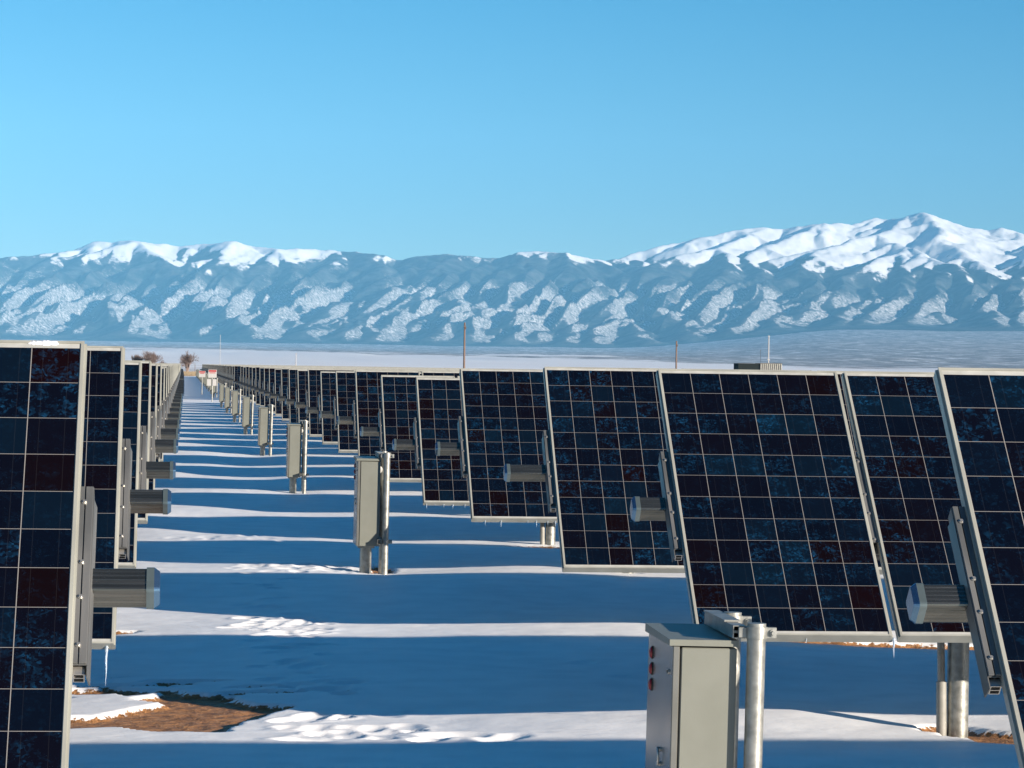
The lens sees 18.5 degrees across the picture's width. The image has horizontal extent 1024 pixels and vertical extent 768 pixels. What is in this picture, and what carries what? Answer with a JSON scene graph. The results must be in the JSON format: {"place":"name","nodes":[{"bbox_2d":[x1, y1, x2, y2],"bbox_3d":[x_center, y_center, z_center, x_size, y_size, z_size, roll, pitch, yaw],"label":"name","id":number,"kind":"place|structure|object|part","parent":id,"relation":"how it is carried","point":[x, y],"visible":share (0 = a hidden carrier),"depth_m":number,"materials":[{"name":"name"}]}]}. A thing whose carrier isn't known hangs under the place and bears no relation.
{"place":"outdoors","nodes":[
{"label":"outdoors","id":0,"kind":"place"},
{"bbox_2d":[184,371,195,375],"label":"dry grass","id":1,"kind":"structure","parent":0,"point":[188,373],"depth_m":467.58,"materials":[{"name":"beige plant"}]},
{"bbox_2d":[0,330,1023,767],"bbox_3d":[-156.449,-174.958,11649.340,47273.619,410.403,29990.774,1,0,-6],"label":"ground","id":2,"kind":"structure","parent":0,"point":[274,628],"depth_m":21.83,"materials":[{"name":"white snow"}]},
{"bbox_2d":[0,340,159,767],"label":"solar tracker row","id":3,"kind":"object","parent":2,"relation":"on","point":[56,586],"visible":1,"depth_m":9.83,"materials":[{"name":"glass"}]},
{"bbox_2d":[81,346,170,685],"bbox_3d":[-5.033,0.816,15.712,6.610,2.107,1.352,1,0,-6],"label":"solar tracker row","id":4,"kind":"object","parent":2,"relation":"on","point":[107,464],"visible":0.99,"depth_m":16.08,"materials":[{"name":"glass"}]},
{"bbox_2d":[131,354,142,360],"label":"bare tree","id":5,"kind":"object","parent":2,"relation":"on","point":[136,357],"visible":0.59,"depth_m":599.26,"materials":[{"name":"plant"}]},
{"bbox_2d":[118,361,175,568],"bbox_3d":[-5.677,0.827,21.938,6.610,2.057,1.413,1,0,-6],"label":"solar tracker row","id":6,"kind":"object","parent":2,"relation":"on","point":[143,468],"visible":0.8,"depth_m":22.32,"materials":[{"name":"glass"}]},
{"bbox_2d":[125,360,177,523],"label":"solar tracker row","id":7,"kind":"object","parent":2,"relation":"on","point":[148,421],"visible":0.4,"depth_m":28.57,"materials":[{"name":"metal"}]},
{"bbox_2d":[140,350,163,362],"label":"bare tree","id":8,"kind":"object","parent":2,"relation":"on","point":[151,357],"visible":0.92,"depth_m":596.20,"materials":[{"name":"brown plant"}]},
{"bbox_2d":[148,363,179,489],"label":"solar tracker row","id":9,"kind":"object","parent":2,"relation":"on","point":[168,433],"visible":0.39,"depth_m":34.76,"materials":[{"name":"metal"}]},
{"bbox_2d":[156,364,180,461],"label":"solar tracker row","id":10,"kind":"object","parent":2,"relation":"on","point":[173,424],"visible":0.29,"depth_m":41.05,"materials":[{"name":"metal"}]},
{"bbox_2d":[160,367,180,461],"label":"solar tracker row","id":11,"kind":"object","parent":2,"relation":"on","point":[171,416],"visible":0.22,"depth_m":47.26,"materials":[{"name":"metal"}]},
{"bbox_2d":[162,366,181,414],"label":"solar tracker row","id":12,"kind":"object","parent":2,"relation":"on","point":[174,410],"visible":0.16,"depth_m":53.47,"materials":[{"name":"metal"}]},
{"bbox_2d":[162,365,181,407],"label":"solar tracker row","id":13,"kind":"object","parent":2,"relation":"on","point":[175,405],"visible":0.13,"depth_m":59.73,"materials":[{"name":"metal"}]},
{"bbox_2d":[161,364,183,395],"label":"solar tracker row","id":14,"kind":"object","parent":2,"relation":"on","point":[179,392],"visible":0.16,"depth_m":84.66,"materials":[{"name":"metal"}]},
{"bbox_2d":[169,365,182,404],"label":"solar tracker row","id":15,"kind":"object","parent":2,"relation":"on","point":[176,400],"visible":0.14,"depth_m":65.99,"materials":[{"name":"metal"}]},
{"bbox_2d":[171,366,182,399],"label":"solar tracker row","id":16,"kind":"object","parent":2,"relation":"on","point":[177,397],"visible":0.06,"depth_m":72.09,"materials":[{"name":"metal"}]},
{"bbox_2d":[171,365,182,395],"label":"solar tracker row","id":17,"kind":"object","parent":2,"relation":"on","point":[174,385],"visible":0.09,"depth_m":78.43,"materials":[{"name":"metal"}]},
{"bbox_2d":[174,365,183,390],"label":"solar tracker row","id":18,"kind":"object","parent":2,"relation":"on","point":[175,381],"visible":0.06,"depth_m":90.92,"materials":[{"name":"metal"}]},
{"bbox_2d":[174,364,183,387],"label":"solar tracker row","id":19,"kind":"object","parent":2,"relation":"on","point":[176,379],"visible":0.06,"depth_m":103.36,"materials":[{"name":"metal"}]},
{"bbox_2d":[178,351,199,370],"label":"bare tree","id":20,"kind":"object","parent":2,"relation":"on","point":[187,359],"visible":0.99,"depth_m":596.48,"materials":[{"name":"brown plant"}]},
{"bbox_2d":[199,371,205,394],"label":"warning sign","id":21,"kind":"object","parent":2,"relation":"on","point":[202,374],"visible":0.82,"depth_m":191.03,"materials":[{"name":"metal"}]},
{"bbox_2d":[207,370,216,401],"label":"warning sign","id":22,"kind":"object","parent":2,"relation":"on","point":[212,374],"visible":0.89,"depth_m":157.25,"materials":[{"name":"metal"}]},
{"bbox_2d":[213,378,217,396],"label":"electrical cabinet","id":23,"kind":"object","parent":2,"relation":"on","point":[215,389],"visible":0.45,"depth_m":178.06,"materials":[{"name":"metal"}]},
{"bbox_2d":[219,383,226,406],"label":"electrical cabinet","id":24,"kind":"object","parent":2,"relation":"on","point":[221,394],"visible":0.85,"depth_m":140.73,"materials":[{"name":"metal"}]},
{"bbox_2d":[221,366,227,386],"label":"solar tracker row","id":25,"kind":"object","parent":2,"relation":"on","point":[226,375],"depth_m":196.81,"materials":[{"name":"metal"}]},
{"bbox_2d":[224,386,232,412],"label":"electrical cabinet","id":26,"kind":"object","parent":2,"relation":"on","point":[227,402],"visible":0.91,"depth_m":122.06,"materials":[{"name":"metal"}]},
{"bbox_2d":[231,389,241,421],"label":"electrical cabinet","id":27,"kind":"object","parent":2,"relation":"on","point":[234,402],"visible":0.98,"depth_m":103.39,"materials":[{"name":"metal"}]},
{"bbox_2d":[236,367,245,395],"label":"solar tracker row","id":28,"kind":"object","parent":2,"relation":"on","point":[243,377],"visible":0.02,"depth_m":140.85,"materials":[{"name":"metal"}]},
{"bbox_2d":[242,395,254,434],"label":"electrical cabinet","id":29,"kind":"object","parent":2,"relation":"on","point":[246,402],"visible":0.96,"depth_m":84.73,"materials":[{"name":"metal"}]},
{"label":"door","id":30,"kind":"part","parent":29,"relation":"part of","materials":[{"name":"paint"}]},
{"bbox_2d":[227,366,272,389],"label":"solar tracker row","id":31,"kind":"object","parent":2,"relation":"on","point":[232,377],"visible":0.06,"depth_m":171.92,"materials":[{"name":"metal"}]},
{"bbox_2d":[250,368,263,406],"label":"solar tracker row","id":32,"kind":"object","parent":2,"relation":"on","point":[261,376],"visible":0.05,"depth_m":109.76,"materials":[{"name":"glass"}]},
{"bbox_2d":[258,404,274,455],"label":"electrical cabinet","id":33,"kind":"object","parent":2,"relation":"on","point":[265,424],"visible":0.94,"depth_m":66.06,"materials":[{"name":"metal"}]},
{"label":"door","id":34,"kind":"part","parent":33,"relation":"part of","materials":[{"name":"paint"}]},
{"bbox_2d":[264,369,281,415],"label":"solar tracker row","id":35,"kind":"object","parent":2,"relation":"on","point":[278,407],"visible":0.06,"depth_m":91.00,"materials":[{"name":"glass"}]},
{"bbox_2d":[285,370,308,429],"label":"solar tracker row","id":36,"kind":"object","parent":2,"relation":"on","point":[302,384],"visible":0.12,"depth_m":72.45,"materials":[{"name":"glass"}]},
{"bbox_2d":[286,420,309,493],"bbox_3d":[-3.259,1.164,47.624,0.342,1.235,0.630,1,0,-6],"label":"electrical cabinet","id":37,"kind":"object","parent":2,"relation":"on","point":[296,435],"visible":0.98,"depth_m":47.39,"materials":[{"name":"metal"}]},
{"bbox_3d":[-3.411,1.012,47.647,0.036,0.781,0.534,1,0,-6],"label":"door","id":38,"kind":"part","parent":37,"relation":"part of","materials":[{"name":"paint"}]},
{"bbox_2d":[241,367,365,396],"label":"solar tracker row","id":39,"kind":"object","parent":2,"relation":"on","point":[249,378],"visible":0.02,"depth_m":128.43,"materials":[{"name":"glass"}]},
{"bbox_2d":[211,365,414,369],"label":"solar tracker row","id":40,"kind":"object","parent":2,"relation":"on","point":[335,366],"visible":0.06,"depth_m":304.46,"materials":[{"name":"metal"}]},
{"bbox_2d":[305,371,337,444],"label":"solar tracker row","id":41,"kind":"object","parent":2,"relation":"on","point":[326,399],"visible":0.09,"depth_m":59.90,"materials":[{"name":"glass"}]},
{"bbox_2d":[254,368,399,406],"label":"solar tracker row","id":42,"kind":"object","parent":2,"relation":"on","point":[265,381],"visible":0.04,"depth_m":103.51,"materials":[{"name":"glass"}]},
{"bbox_2d":[228,366,433,389],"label":"solar tracker row","id":43,"kind":"object","parent":2,"relation":"on","point":[236,375],"visible":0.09,"depth_m":166.06,"materials":[{"name":"metal"}]},
{"bbox_2d":[244,367,420,402],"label":"solar tracker row","id":44,"kind":"object","parent":2,"relation":"on","point":[252,378],"visible":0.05,"depth_m":122.14,"materials":[{"name":"glass"}]},
{"bbox_2d":[224,365,444,388],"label":"solar tracker row","id":45,"kind":"object","parent":2,"relation":"on","point":[229,373],"visible":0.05,"depth_m":184.91,"materials":[{"name":"metal"}]},
{"bbox_2d":[220,365,454,382],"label":"solar tracker row","id":46,"kind":"object","parent":2,"relation":"on","point":[306,366],"visible":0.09,"depth_m":204.14,"materials":[{"name":"metal"}]},
{"bbox_2d":[217,365,460,383],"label":"solar tracker row","id":47,"kind":"object","parent":2,"relation":"on","point":[315,366],"visible":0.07,"depth_m":235.05,"materials":[{"name":"metal"}]},
{"bbox_2d":[277,369,403,422],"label":"solar tracker row","id":48,"kind":"object","parent":2,"relation":"on","point":[291,390],"visible":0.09,"depth_m":78.58,"materials":[{"name":"glass"}]},
{"bbox_2d":[234,366,458,395],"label":"solar tracker row","id":49,"kind":"object","parent":2,"relation":"on","point":[241,373],"visible":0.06,"depth_m":147.15,"materials":[{"name":"glass"}]},
{"bbox_2d":[238,366,459,395],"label":"solar tracker row","id":50,"kind":"object","parent":2,"relation":"on","point":[246,377],"visible":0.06,"depth_m":135.14,"materials":[{"name":"metal"}]},
{"bbox_2d":[247,367,454,404],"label":"solar tracker row","id":51,"kind":"object","parent":2,"relation":"on","point":[256,379],"visible":0.06,"depth_m":116.55,"materials":[{"name":"metal"}]},
{"bbox_2d":[270,368,444,420],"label":"solar tracker row","id":52,"kind":"object","parent":2,"relation":"on","point":[284,385],"visible":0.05,"depth_m":84.88,"materials":[{"name":"glass"}]},
{"bbox_2d":[259,368,459,412],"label":"solar tracker row","id":53,"kind":"object","parent":2,"relation":"on","point":[271,382],"visible":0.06,"depth_m":97.50,"materials":[{"name":"glass"}]},
{"bbox_2d":[319,371,421,452],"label":"solar tracker row","id":54,"kind":"object","parent":2,"relation":"on","point":[345,397],"visible":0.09,"depth_m":53.68,"materials":[{"name":"glass"}]},
{"bbox_2d":[353,451,393,574],"bbox_3d":[-1.288,1.241,28.959,0.342,1.235,0.630,1,0,-6],"label":"electrical cabinet","id":55,"kind":"object","parent":2,"relation":"on","point":[371,498],"visible":0.96,"depth_m":28.73,"materials":[{"name":"metal"}]},
{"bbox_3d":[-1.441,1.091,28.983,0.036,0.781,0.534,1,0,-6],"label":"door","id":56,"kind":"part","parent":55,"relation":"part of","materials":[{"name":"paint"}]},
{"bbox_2d":[294,369,458,436],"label":"solar tracker row","id":57,"kind":"object","parent":2,"relation":"on","point":[313,391],"visible":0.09,"depth_m":66.20,"materials":[{"name":"glass"}]},
{"bbox_2d":[336,370,459,461],"bbox_3d":[4.733,0.889,48.162,14.843,2.003,1.431,1,0,-6],"label":"solar tracker row","id":58,"kind":"object","parent":2,"relation":"on","point":[367,405],"visible":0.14,"depth_m":47.63,"materials":[{"name":"glass"}]},
{"bbox_2d":[360,375,459,482],"bbox_3d":[3.350,0.932,41.733,10.748,1.959,1.469,1,0,-6],"label":"solar tracker row","id":59,"kind":"object","parent":2,"relation":"on","point":[397,414],"visible":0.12,"depth_m":41.28,"materials":[{"name":"glass"}]},
{"bbox_2d":[463,322,465,367],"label":"utility pole","id":60,"kind":"object","parent":2,"relation":"on","point":[464,346],"visible":0.72,"depth_m":421.40,"materials":[{"name":"grey wood"}]},
{"bbox_2d":[392,377,554,544],"bbox_3d":[4.011,0.986,35.512,10.744,1.975,1.455,1,0,-6],"label":"solar tracker row","id":61,"kind":"object","parent":2,"relation":"on","point":[439,407],"visible":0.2,"depth_m":35.02,"materials":[{"name":"glass"}]},
{"bbox_2d":[435,368,556,526],"bbox_3d":[4.629,0.920,29.287,10.718,1.989,1.474,1,0,-6],"label":"solar tracker row","id":62,"kind":"object","parent":2,"relation":"on","point":[502,421],"visible":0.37,"depth_m":28.79,"materials":[{"name":"glass"}]},
{"bbox_2d":[675,341,677,368],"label":"utility pole","id":63,"kind":"object","parent":2,"relation":"on","point":[676,356],"visible":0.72,"depth_m":505.20,"materials":[{"name":"brown wood"}]},
{"bbox_2d":[645,610,776,767],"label":"electrical cabinet","id":64,"kind":"object","parent":2,"relation":"on","point":[693,686],"visible":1,"depth_m":10.06,"materials":[{"name":"metal"}]},
{"bbox_3d":[0.481,1.227,10.314,0.036,0.781,0.534,2,0,-6],"label":"door","id":65,"kind":"part","parent":64,"relation":"part of","materials":[{"name":"paint"}]},
{"bbox_2d":[503,367,934,574],"bbox_3d":[5.311,0.979,23.066,10.792,2.069,1.418,1,0,-6],"label":"solar tracker row","id":66,"kind":"object","parent":2,"relation":"on","point":[603,441],"visible":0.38,"depth_m":22.57,"materials":[{"name":"glass"}]},
{"bbox_2d":[630,369,972,737],"bbox_3d":[5.929,1.013,16.844,10.670,2.044,1.492,1,0,-6],"label":"solar tracker row","id":67,"kind":"object","parent":2,"relation":"on","point":[785,511],"visible":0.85,"depth_m":16.40,"materials":[{"name":"glass"}]},
{"bbox_2d":[906,367,1023,767],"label":"solar tracker row","id":68,"kind":"object","parent":2,"relation":"on","point":[982,411],"visible":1,"depth_m":10.26,"materials":[{"name":"glass"}]},
{"bbox_2d":[0,213,1023,347],"bbox_3d":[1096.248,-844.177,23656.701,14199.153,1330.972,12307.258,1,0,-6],"label":"mountains","id":69,"kind":"structure","parent":0,"point":[923,271],"depth_m":23368.14,"materials":[{"name":"white snow"}]},
{"bbox_2d":[0,0,1023,260],"label":"sky","id":70,"kind":"structure","parent":0,"point":[605,130],"materials":[{"name":"blue"}]},
{"bbox_2d":[734,363,781,369],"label":"storage building","id":71,"kind":"structure","parent":0,"point":[760,366],"depth_m":456.01,"materials":[{"name":"black"}]}
]}

